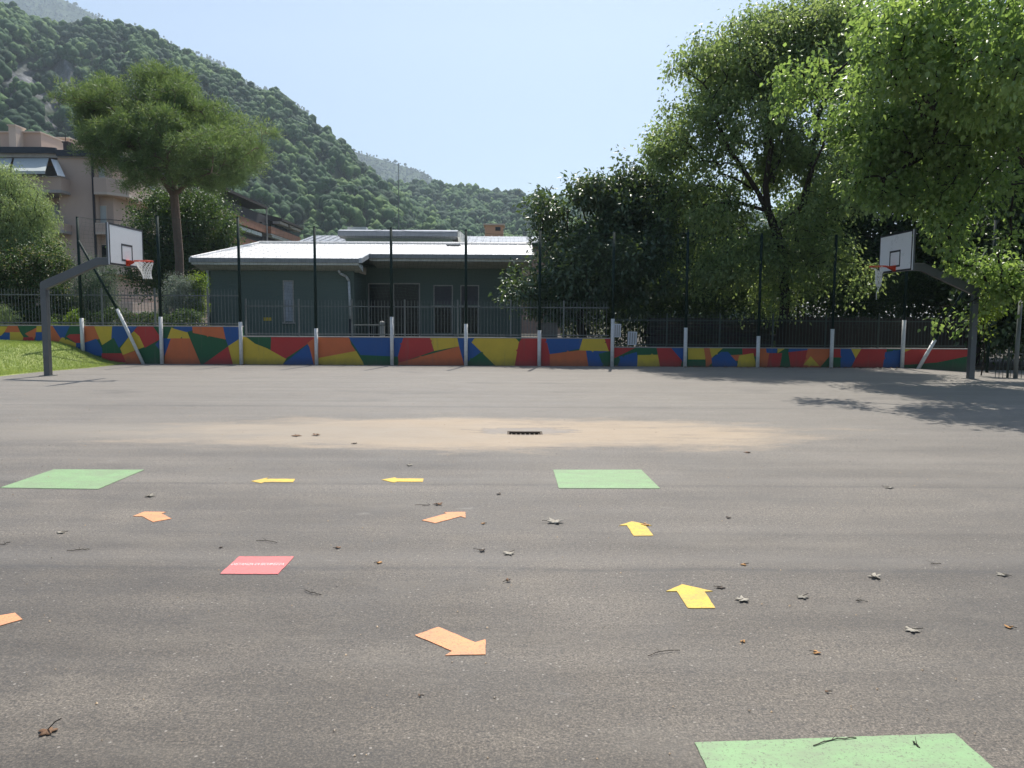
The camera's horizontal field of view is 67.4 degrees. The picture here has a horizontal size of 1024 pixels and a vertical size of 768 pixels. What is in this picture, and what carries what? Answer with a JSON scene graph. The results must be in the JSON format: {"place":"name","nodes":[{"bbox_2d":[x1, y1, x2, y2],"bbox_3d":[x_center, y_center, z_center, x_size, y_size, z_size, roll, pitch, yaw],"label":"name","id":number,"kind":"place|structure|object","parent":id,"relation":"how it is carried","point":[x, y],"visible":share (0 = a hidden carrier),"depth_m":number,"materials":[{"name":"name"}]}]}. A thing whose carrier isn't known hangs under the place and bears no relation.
{"place":"outdoors","nodes":[
{"label":"outdoors","id":0,"kind":"place"},
{"bbox_2d":[0,339,125,375],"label":"grass bank","id":1,"kind":"structure","parent":0,"point":[35,359],"depth_m":23.55,"materials":[{"name":"plant"}]},
{"bbox_2d":[1,37,385,226],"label":"hill","id":2,"kind":"structure","parent":0,"point":[63,69],"depth_m":461.24,"materials":[{"name":"green plant"}]},
{"bbox_2d":[0,1,479,239],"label":"forest","id":3,"kind":"object","parent":2,"relation":"on","point":[296,194],"visible":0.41,"depth_m":467.95,"materials":[{"name":"green plant"}]},
{"bbox_2d":[0,0,430,182],"bbox_3d":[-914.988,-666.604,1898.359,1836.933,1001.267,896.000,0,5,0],"label":"mountain","id":4,"kind":"structure","parent":0,"point":[64,12],"depth_m":2159.32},
{"bbox_2d":[2,0,432,183],"bbox_3d":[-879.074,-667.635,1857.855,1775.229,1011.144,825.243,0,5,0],"label":"forest","id":5,"kind":"object","parent":4,"relation":"on","point":[362,158],"visible":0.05,"depth_m":2172.74,"materials":[{"name":"green plant"}]},
{"bbox_2d":[0,364,1023,767],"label":"asphalt court","id":6,"kind":"object","parent":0,"point":[812,506],"visible":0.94,"depth_m":5.00,"materials":[{"name":"grey asphalt"}]},
{"bbox_2d":[0,613,21,625],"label":"orange arrow","id":7,"kind":"object","parent":6,"relation":"on","point":[5,619],"visible":1,"depth_m":4.06,"materials":[{"name":"orange paint"}]},
{"bbox_2d":[38,718,61,735],"bbox_3d":[-1.781,1.311,2.960,0.080,0.055,0.059,-3,6,-31],"label":"dry leaf","id":8,"kind":"object","parent":6,"relation":"on","point":[48,731],"visible":1,"depth_m":2.95,"materials":[{"name":"brown plant"}]},
{"bbox_2d":[51,308,84,324],"bbox_3d":[-15.304,-1.554,26.343,1.362,2.241,0.651,0,5,0],"label":"rose bush","id":9,"kind":"object","parent":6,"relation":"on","point":[71,315],"visible":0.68,"depth_m":26.19,"materials":[{"name":"green plant"}]},
{"bbox_2d":[0,469,142,488],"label":"green square","id":10,"kind":"structure","parent":6,"relation":"on","point":[78,478],"depth_m":7.52,"materials":[{"name":"green paint"}]},
{"bbox_2d":[40,222,153,375],"bbox_3d":[-11.024,-2.133,20.381,3.062,4.050,1.800,0,5,0],"label":"basketball hoop","id":11,"kind":"object","parent":6,"relation":"on","point":[124,246],"visible":0.98,"depth_m":20.27,"materials":[{"name":"grey metal"}]},
{"bbox_2d":[76,217,144,363],"bbox_3d":[-13.338,-3.059,25.505,2.166,4.925,0.152,0,5,2],"label":"net post","id":12,"kind":"object","parent":6,"relation":"on","point":[81,318],"visible":0.78,"depth_m":25.53,"materials":[{"name":"metal"}]},
{"bbox_2d":[0,325,243,363],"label":"mural wall","id":13,"kind":"structure","parent":6,"relation":"on","point":[201,344],"depth_m":25.77,"materials":[{"name":"paint"}]},
{"bbox_2d":[0,288,237,325],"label":"bar fence","id":14,"kind":"object","parent":13,"relation":"on","point":[208,323],"visible":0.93,"depth_m":25.76,"materials":[{"name":"grey metal"}]},
{"bbox_2d":[133,511,171,521],"bbox_3d":[-2.868,1.058,6.173,0.383,0.004,0.230,4,6,35],"label":"orange arrow","id":15,"kind":"object","parent":6,"relation":"on","point":[154,516],"visible":1,"depth_m":6.15,"materials":[{"name":"orange paint"}]},
{"bbox_2d":[156,215,163,363],"bbox_3d":[-11.720,-3.064,25.547,0.124,5.014,0.124,0,5,0],"label":"net post","id":16,"kind":"object","parent":6,"relation":"on","point":[161,345],"visible":0.86,"depth_m":25.53,"materials":[{"name":"metal"}]},
{"bbox_2d":[79,216,903,329],"bbox_3d":[-0.643,-3.686,25.599,27.449,3.628,0.074,0,5,0],"label":"ball net","id":17,"kind":"object","parent":16,"relation":"hanging from","point":[483,280],"visible":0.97,"depth_m":25.61,"materials":[{"name":"metal"}]},
{"bbox_2d":[236,217,242,364],"bbox_3d":[-9.060,-3.036,25.548,0.124,4.986,0.124,0,5,0],"label":"net post","id":18,"kind":"object","parent":6,"relation":"on","point":[239,305],"visible":0.86,"depth_m":25.53,"materials":[{"name":"metal"}]},
{"bbox_2d":[220,556,293,574],"bbox_3d":[-1.640,1.168,4.960,0.368,0.006,0.357,0,5,0],"label":"red plate","id":19,"kind":"object","parent":6,"relation":"on","point":[266,565],"visible":1,"depth_m":4.95,"materials":[{"name":"paint"}]},
{"bbox_2d":[252,478,294,482],"bbox_3d":[-2.332,0.946,7.522,0.414,0.004,0.259,0,5,0],"label":"yellow arrow","id":20,"kind":"object","parent":6,"relation":"on","point":[263,480],"visible":1,"depth_m":7.51,"materials":[{"name":"yellow paint"}]},
{"bbox_2d":[313,226,317,364],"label":"net post","id":21,"kind":"object","parent":6,"relation":"on","point":[315,304],"visible":0.86,"depth_m":25.54,"materials":[{"name":"black metal"}]},
{"bbox_2d":[390,227,393,364],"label":"net post","id":22,"kind":"object","parent":6,"relation":"on","point":[391,316],"visible":0.86,"depth_m":25.55,"materials":[{"name":"black metal"}]},
{"bbox_2d":[382,477,423,482],"bbox_3d":[-1.079,0.948,7.576,0.417,0.004,0.236,0,5,0],"label":"yellow arrow","id":23,"kind":"object","parent":6,"relation":"on","point":[394,480],"visible":1,"depth_m":7.59,"materials":[{"name":"yellow paint"}]},
{"bbox_2d":[243,336,610,365],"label":"mural wall","id":24,"kind":"structure","parent":6,"relation":"on","point":[367,350],"depth_m":25.80,"materials":[{"name":"paint"}]},
{"bbox_2d":[245,299,608,337],"bbox_3d":[-2.855,-2.183,25.816,12.228,1.299,0.056,0,5,0],"label":"bar fence","id":25,"kind":"object","parent":24,"relation":"on","point":[411,334],"visible":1,"depth_m":25.79,"materials":[{"name":"grey metal"}]},
{"bbox_2d":[422,512,465,522],"bbox_3d":[-0.507,1.071,6.175,0.251,0.004,0.412,3,6,30],"label":"orange arrow","id":26,"kind":"object","parent":6,"relation":"on","point":[444,517],"visible":1,"depth_m":6.16,"materials":[{"name":"orange paint"}]},
{"bbox_2d":[415,627,485,655],"bbox_3d":[-0.275,1.276,3.803,0.259,0.004,0.412,-3,6,-37],"label":"orange arrow","id":27,"kind":"object","parent":6,"relation":"on","point":[455,644],"visible":1,"depth_m":3.79,"materials":[{"name":"orange paint"}]},
{"bbox_2d":[464,229,467,365],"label":"net post","id":28,"kind":"object","parent":6,"relation":"on","point":[465,339],"visible":0.86,"depth_m":25.58,"materials":[{"name":"black metal"}]},
{"bbox_2d":[12,383,1021,760],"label":"court crumbs","id":29,"kind":"object","parent":6,"relation":"on","point":[486,611],"visible":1,"depth_m":4.29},
{"bbox_2d":[507,432,542,434],"bbox_3d":[0.181,0.845,10.940,0.500,0.288,0.320,0,5,0],"label":"drain grate","id":30,"kind":"object","parent":6,"relation":"in","point":[524,433],"visible":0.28,"depth_m":11.06,"materials":[{"name":"metal"}]},
{"bbox_2d":[170,363,904,368],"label":"leaf litter","id":31,"kind":"object","parent":6,"relation":"on","point":[663,366],"visible":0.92,"depth_m":25.64,"materials":[{"name":"brown plant"}]},
{"bbox_2d":[537,229,541,365],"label":"net post","id":32,"kind":"object","parent":6,"relation":"on","point":[539,315],"visible":0.86,"depth_m":25.55,"materials":[{"name":"metal"}]},
{"bbox_2d":[541,323,557,336],"bbox_3d":[1.260,-1.457,26.101,0.630,1.252,0.120,0,5,0],"label":"grey cabinet","id":33,"kind":"object","parent":6,"relation":"on","point":[547,329],"visible":0.43,"depth_m":26.04,"materials":[{"name":"metal"}]},
{"bbox_2d":[542,518,563,523],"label":"dry leaf","id":34,"kind":"object","parent":6,"relation":"on","point":[553,521],"visible":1,"depth_m":6.02,"materials":[{"name":"grey plant"}]},
{"bbox_2d":[553,470,659,488],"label":"green square","id":35,"kind":"structure","parent":6,"relation":"on","point":[605,479],"depth_m":7.63,"materials":[{"name":"green paint"}]},
{"bbox_2d":[610,231,615,366],"bbox_3d":[3.366,-2.774,25.565,0.124,4.591,0.124,0,5,0],"label":"net post","id":36,"kind":"object","parent":6,"relation":"on","point":[612,311],"visible":0.86,"depth_m":25.54,"materials":[{"name":"black metal"}]},
{"bbox_2d":[613,324,620,336],"bbox_3d":[3.505,-1.782,25.634,0.253,0.445,0.132,1,5,0],"label":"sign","id":37,"kind":"object","parent":36,"relation":"attached to","point":[616,330],"visible":1,"depth_m":25.58,"materials":[{"name":"grey metal"}]},
{"bbox_2d":[619,521,652,535],"bbox_3d":[0.958,1.105,5.871,0.252,0.004,0.407,0,5,0],"label":"yellow arrow","id":38,"kind":"object","parent":6,"relation":"on","point":[637,529],"visible":1,"depth_m":5.86,"materials":[{"name":"yellow paint"}]},
{"bbox_2d":[648,646,679,655],"bbox_3d":[0.718,1.279,3.701,0.178,0.017,0.058,-2,5,-22],"label":"twig","id":39,"kind":"object","parent":6,"relation":"on","point":[661,651],"visible":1,"depth_m":3.69,"materials":[{"name":"brown wood"}]},
{"bbox_2d":[683,232,689,366],"bbox_3d":[5.809,-2.747,25.566,0.124,4.562,0.124,0,5,0],"label":"net post","id":40,"kind":"object","parent":6,"relation":"on","point":[686,313],"visible":0.86,"depth_m":25.54,"materials":[{"name":"metal"}]},
{"bbox_2d":[666,584,714,608],"bbox_3d":[1.045,1.227,4.449,0.275,0.004,0.382,0,5,0],"label":"yellow arrow","id":41,"kind":"object","parent":6,"relation":"on","point":[692,597],"visible":1,"depth_m":4.43,"materials":[{"name":"yellow paint"}]},
{"bbox_2d":[735,595,748,600],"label":"dry leaf","id":42,"kind":"object","parent":6,"relation":"on","point":[741,598],"visible":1,"depth_m":4.38,"materials":[{"name":"grey plant"}]},
{"bbox_2d":[756,233,762,366],"bbox_3d":[8.242,-2.720,25.567,0.124,4.532,0.124,0,5,0],"label":"net post","id":43,"kind":"object","parent":6,"relation":"on","point":[759,311],"visible":0.86,"depth_m":25.55,"materials":[{"name":"black metal"}]},
{"bbox_2d":[614,347,967,371],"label":"mural wall","id":44,"kind":"structure","parent":6,"relation":"on","point":[950,359],"depth_m":25.81,"materials":[{"name":"paint"}]},
{"bbox_2d":[627,332,636,344],"bbox_3d":[4.042,-1.535,25.836,0.298,0.449,0.132,2,5,0],"label":"meter box","id":45,"kind":"object","parent":44,"relation":"on","point":[632,338],"visible":1,"depth_m":25.78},
{"bbox_2d":[614,313,964,347],"bbox_3d":[9.332,-1.770,25.846,11.849,1.188,0.056,0,5,0],"label":"bar fence","id":46,"kind":"object","parent":44,"relation":"on","point":[786,320],"visible":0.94,"depth_m":25.82,"materials":[{"name":"metal"}]},
{"bbox_2d":[797,593,808,598],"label":"dry leaf","id":47,"kind":"object","parent":6,"relation":"on","point":[802,596],"visible":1,"depth_m":4.43,"materials":[{"name":"grey plant"}]},
{"bbox_2d":[829,235,837,367],"bbox_3d":[10.707,-2.692,25.569,0.124,4.503,0.124,0,5,0],"label":"net post","id":48,"kind":"object","parent":6,"relation":"on","point":[833,314],"visible":0.86,"depth_m":25.55,"materials":[{"name":"metal"}]},
{"bbox_2d":[695,733,992,767],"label":"green square","id":49,"kind":"structure","parent":6,"relation":"on","point":[952,750],"depth_m":2.84,"materials":[{"name":"green paint"}]},
{"bbox_2d":[813,732,855,745],"bbox_3d":[1.219,1.349,2.927,0.196,0.015,0.038,-1,5,-17],"label":"twig","id":50,"kind":"object","parent":49,"relation":"on","point":[833,739],"visible":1,"depth_m":2.93,"materials":[{"name":"brown wood"}]},
{"bbox_2d":[868,573,880,578],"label":"dry leaf","id":51,"kind":"object","parent":6,"relation":"on","point":[877,576],"visible":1,"depth_m":4.78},
{"bbox_2d":[900,271,907,367],"bbox_3d":[13.086,-2.664,25.570,0.124,4.475,0.124,0,5,0],"label":"net post","id":52,"kind":"object","parent":6,"relation":"on","point":[903,336],"visible":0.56,"depth_m":25.59,"materials":[{"name":"metal"}]},
{"bbox_2d":[905,626,922,631],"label":"dry leaf","id":53,"kind":"object","parent":6,"relation":"on","point":[911,629],"visible":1,"depth_m":3.96,"materials":[{"name":"grey plant"}]},
{"bbox_2d":[869,229,979,378],"bbox_3d":[11.240,-2.066,20.954,3.062,4.050,1.800,0,5,0],"label":"basketball hoop","id":54,"kind":"object","parent":6,"relation":"on","point":[896,252],"visible":0.96,"depth_m":20.84,"materials":[{"name":"grey metal"}]},
{"bbox_2d":[916,220,996,372],"bbox_3d":[14.751,-2.865,25.514,2.471,5.100,0.130,0,5,-3],"label":"leaning prop","id":55,"kind":"object","parent":6,"relation":"on","point":[926,354],"visible":0.58,"depth_m":25.58,"materials":[{"name":"white paint"}]},
{"bbox_2d":[967,288,1008,375],"bbox_3d":[13.973,-1.391,22.579,1.059,2.871,0.850,1,5,13],"label":"wall shrub","id":56,"kind":"object","parent":6,"relation":"on","point":[990,315],"visible":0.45,"depth_m":22.47,"materials":[{"name":"green plant"}]},
{"bbox_2d":[997,572,1011,575],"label":"dry leaf","id":57,"kind":"object","parent":6,"relation":"on","point":[1003,574],"visible":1,"depth_m":4.83,"materials":[{"name":"grey plant"}]},
{"bbox_2d":[995,347,1023,377],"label":"side fence","id":58,"kind":"object","parent":6,"relation":"on","point":[1008,363],"visible":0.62,"depth_m":21.60,"materials":[{"name":"metal"}]},
{"bbox_2d":[1013,300,1021,378],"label":"steel post","id":59,"kind":"object","parent":6,"relation":"on","point":[1016,355],"visible":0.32,"depth_m":21.34,"materials":[{"name":"grey metal"}]},
{"bbox_2d":[65,0,1023,317],"label":"sky","id":60,"kind":"structure","parent":0,"point":[489,94],"materials":[{"name":"blue"}]},
{"bbox_2d":[507,322,764,431],"bbox_3d":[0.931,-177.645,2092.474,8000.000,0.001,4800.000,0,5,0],"label":"ground","id":61,"kind":"structure","parent":0,"point":[570,333],"depth_m":107.30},
{"bbox_2d":[102,147,303,244],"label":"brown apartment building","id":62,"kind":"structure","parent":61,"relation":"on","point":[246,204],"depth_m":126.93,"materials":[{"name":"brown concrete"}]},
{"bbox_2d":[300,235,561,333],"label":"building","id":63,"kind":"structure","parent":61,"relation":"on","point":[525,327],"depth_m":90.80,"materials":[{"name":"white paint"}]},
{"bbox_2d":[759,0,1023,340],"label":"maple tree","id":64,"kind":"object","parent":61,"relation":"on","point":[931,69],"visible":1,"depth_m":18.77,"materials":[{"name":"green plant"}]},
{"bbox_2d":[521,334,1023,369],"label":"garden ground","id":65,"kind":"structure","parent":0,"point":[992,366],"depth_m":29.81,"materials":[{"name":"soil"}]},
{"bbox_2d":[0,300,23,324],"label":"feathery shrub","id":66,"kind":"object","parent":65,"relation":"on","point":[5,318],"visible":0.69,"depth_m":26.47,"materials":[{"name":"green plant"}]},
{"bbox_2d":[0,155,70,324],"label":"feathery tree","id":67,"kind":"object","parent":65,"relation":"on","point":[21,216],"visible":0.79,"depth_m":29.14,"materials":[{"name":"green plant"}]},
{"bbox_2d":[0,233,81,324],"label":"flowering shrub tree","id":68,"kind":"object","parent":65,"relation":"on","point":[16,276],"visible":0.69,"depth_m":27.77,"materials":[{"name":"green plant"}]},
{"bbox_2d":[57,252,124,324],"bbox_3d":[-15.618,-2.728,28.417,2.379,4.251,1.921,0,5,0],"label":"olive shrub","id":69,"kind":"object","parent":65,"relation":"on","point":[94,282],"visible":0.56,"depth_m":28.13,"materials":[{"name":"green plant"}]},
{"bbox_2d":[0,306,210,325],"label":"hedge","id":70,"kind":"object","parent":65,"relation":"on","point":[131,319],"visible":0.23,"depth_m":27.25,"materials":[{"name":"green plant"}]},
{"bbox_2d":[0,124,213,325],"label":"apartment block","id":71,"kind":"structure","parent":65,"relation":"on","point":[87,195],"depth_m":59.16,"materials":[{"name":"paint"}]},
{"bbox_2d":[38,166,57,175],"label":"window","id":72,"kind":"structure","parent":71,"relation":"in","point":[50,170],"depth_m":60.31,"materials":[{"name":"grey glass"}]},
{"bbox_2d":[48,205,59,221],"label":"window","id":73,"kind":"structure","parent":71,"relation":"in","point":[57,212],"depth_m":60.58,"materials":[{"name":"grey glass"}]},
{"bbox_2d":[98,166,105,176],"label":"window","id":74,"kind":"structure","parent":71,"relation":"in","point":[100,166],"depth_m":59.38,"materials":[{"name":"grey glass"}]},
{"bbox_2d":[100,205,107,222],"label":"window","id":75,"kind":"structure","parent":71,"relation":"in","point":[103,208],"depth_m":59.64,"materials":[{"name":"grey glass"}]},
{"bbox_2d":[101,244,106,256],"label":"window","id":76,"kind":"structure","parent":71,"relation":"in","point":[102,245],"depth_m":59.89,"materials":[{"name":"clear glass"}]},
{"bbox_2d":[46,55,285,324],"bbox_3d":[-16.978,-8.821,38.193,10.236,14.800,8.060,2,5,17],"label":"umbrella pine","id":77,"kind":"object","parent":65,"relation":"on","point":[167,125],"visible":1,"depth_m":36.48,"materials":[{"name":"green plant"}]},
{"bbox_2d":[105,179,251,324],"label":"hornbeam tree","id":78,"kind":"object","parent":65,"relation":"on","point":[200,212],"visible":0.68,"depth_m":42.38,"materials":[{"name":"green plant"}]},
{"bbox_2d":[156,271,203,325],"bbox_3d":[-12.674,-2.525,29.461,1.920,3.683,1.688,0,5,0],"label":"silver shrub","id":79,"kind":"object","parent":65,"relation":"on","point":[187,285],"visible":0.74,"depth_m":29.08,"materials":[{"name":"green plant"}]},
{"bbox_2d":[180,270,210,325],"bbox_3d":[-12.295,-2.575,29.935,1.313,3.707,1.530,0,5,0],"label":"fresh shrub","id":80,"kind":"object","parent":65,"relation":"on","point":[203,285],"visible":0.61,"depth_m":29.62,"materials":[{"name":"green plant"}]},
{"bbox_2d":[189,227,533,336],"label":"green building","id":81,"kind":"structure","parent":65,"relation":"on","point":[259,281],"depth_m":34.33,"materials":[{"name":"paint"}]},
{"bbox_2d":[282,280,294,323],"bbox_3d":[-9.473,-3.472,32.547,0.547,1.822,0.100,0,5,0],"label":"window","id":82,"kind":"structure","parent":81,"relation":"in","point":[289,294],"depth_m":32.55,"materials":[{"name":"grey glass"}]},
{"bbox_2d":[368,283,389,336],"bbox_3d":[-6.052,-3.297,35.320,1.207,2.667,0.100,0,5,0],"label":"window","id":83,"kind":"structure","parent":81,"relation":"in","point":[374,291],"depth_m":35.31,"materials":[{"name":"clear glass"}]},
{"bbox_2d":[396,164,407,229],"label":"aerial mast","id":84,"kind":"object","parent":81,"relation":"on","point":[398,198],"visible":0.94,"depth_m":44.22,"materials":[{"name":"grey metal"}]},
{"bbox_2d":[393,283,419,336],"bbox_3d":[-4.844,-3.297,35.320,1.332,2.666,0.100,0,5,0],"label":"window","id":85,"kind":"structure","parent":81,"relation":"in","point":[415,290],"depth_m":35.32,"materials":[{"name":"glass"}]},
{"bbox_2d":[433,285,452,305],"bbox_3d":[-3.160,-4.044,35.255,0.992,0.993,0.100,0,5,0],"label":"window","id":86,"kind":"structure","parent":81,"relation":"in","point":[438,299],"depth_m":35.27,"materials":[{"name":"grey glass"}]},
{"bbox_2d":[433,307,452,333],"bbox_3d":[-3.169,-2.920,35.351,0.993,1.321,0.100,0,5,0],"label":"window","id":87,"kind":"structure","parent":81,"relation":"in","point":[439,326],"depth_m":35.37,"materials":[{"name":"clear glass"}]},
{"bbox_2d":[459,285,479,306],"bbox_3d":[-1.940,-4.044,35.254,0.965,0.993,0.100,0,5,0],"label":"window","id":88,"kind":"structure","parent":81,"relation":"in","point":[473,298],"depth_m":35.27,"materials":[{"name":"grey glass"}]},
{"bbox_2d":[460,308,478,333],"bbox_3d":[-1.945,-2.920,35.351,0.967,1.321,0.100,0,5,0],"label":"window","id":89,"kind":"structure","parent":81,"relation":"in","point":[472,328],"depth_m":35.37,"materials":[{"name":"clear glass"}]},
{"bbox_2d":[483,224,504,235],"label":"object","id":90,"kind":"structure","parent":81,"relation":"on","point":[493,229],"depth_m":128.26,"materials":[{"name":"orange brick"}]},
{"bbox_2d":[353,321,384,336],"bbox_3d":[-5.760,-1.765,30.965,1.256,1.560,0.190,0,5,0],"label":"entrance railing","id":91,"kind":"object","parent":65,"relation":"on","point":[383,328],"visible":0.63,"depth_m":30.90,"materials":[{"name":"grey metal"}]},
{"bbox_2d":[488,144,691,337],"bbox_3d":[2.822,-4.569,28.482,7.376,8.226,4.844,0,5,0],"label":"glossy leaved tree","id":92,"kind":"object","parent":65,"relation":"on","point":[612,203],"visible":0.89,"depth_m":27.57,"materials":[{"name":"green plant"}]},
{"bbox_2d":[516,212,684,337],"bbox_3d":[4.327,-5.059,35.539,8.319,7.990,6.364,0,5,0],"label":"backdrop tree","id":93,"kind":"object","parent":65,"relation":"on","point":[586,269],"depth_m":34.84,"materials":[{"name":"green plant"}]},
{"bbox_2d":[627,168,764,326],"bbox_3d":[7.731,-5.493,34.690,7.550,9.030,5.716,0,5,0],"label":"backdrop tree","id":94,"kind":"object","parent":65,"relation":"on","point":[680,240],"visible":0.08,"depth_m":33.22,"materials":[{"name":"green plant"}]},
{"bbox_2d":[644,318,775,346],"bbox_3d":[7.364,-1.517,28.396,4.937,1.824,0.550,0,5,0],"label":"soccer goal","id":95,"kind":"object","parent":65,"relation":"on","point":[711,336],"depth_m":28.12,"materials":[{"name":"grey metal"}]},
{"bbox_2d":[693,189,826,334],"bbox_3d":[12.176,-5.338,37.083,8.782,8.366,6.269,0,5,0],"label":"backdrop tree","id":96,"kind":"object","parent":65,"relation":"on","point":[779,205],"visible":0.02,"depth_m":36.31,"materials":[{"name":"green plant"}]},
{"bbox_2d":[630,0,900,346],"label":"leaning maple tree","id":97,"kind":"object","parent":65,"relation":"on","point":[733,71],"visible":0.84,"depth_m":26.30,"materials":[{"name":"green plant"}]},
{"bbox_2d":[561,267,1023,361],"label":"hedge","id":98,"kind":"object","parent":65,"relation":"on","point":[924,304],"visible":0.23,"depth_m":29.87,"materials":[{"name":"green plant"}]},
{"bbox_2d":[768,114,942,317],"bbox_3d":[15.157,-6.740,33.914,7.919,11.723,6.128,0,5,0],"label":"backdrop tree","id":99,"kind":"object","parent":65,"relation":"on","point":[864,226],"visible":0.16,"depth_m":32.30,"materials":[{"name":"green plant"}]},
{"bbox_2d":[775,316,981,364],"bbox_3d":[13.339,-1.493,28.019,7.471,1.922,0.099,0,5,0],"label":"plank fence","id":100,"kind":"object","parent":65,"relation":"on","point":[797,336],"visible":0.45,"depth_m":27.95,"materials":[{"name":"black metal"}]},
{"bbox_2d":[857,119,1018,314],"bbox_3d":[19.770,-6.898,32.750,10.260,12.288,6.478,0,5,0],"label":"backdrop tree","id":101,"kind":"object","parent":65,"relation":"on","point":[931,257],"visible":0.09,"depth_m":31.53,"materials":[{"name":"green plant"}]},
{"bbox_2d":[928,139,1023,365],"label":"backdrop tree","id":102,"kind":"object","parent":65,"relation":"on","point":[1006,325],"visible":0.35,"depth_m":27.42,"materials":[{"name":"green plant"}]},
{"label":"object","id":103,"kind":"structure","parent":0,"visible":0},
{"bbox_2d":[382,177,777,321],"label":"forest","id":104,"kind":"object","parent":103,"relation":"on","point":[460,206],"visible":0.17,"depth_m":725.78,"materials":[{"name":"green plant"}]}
]}

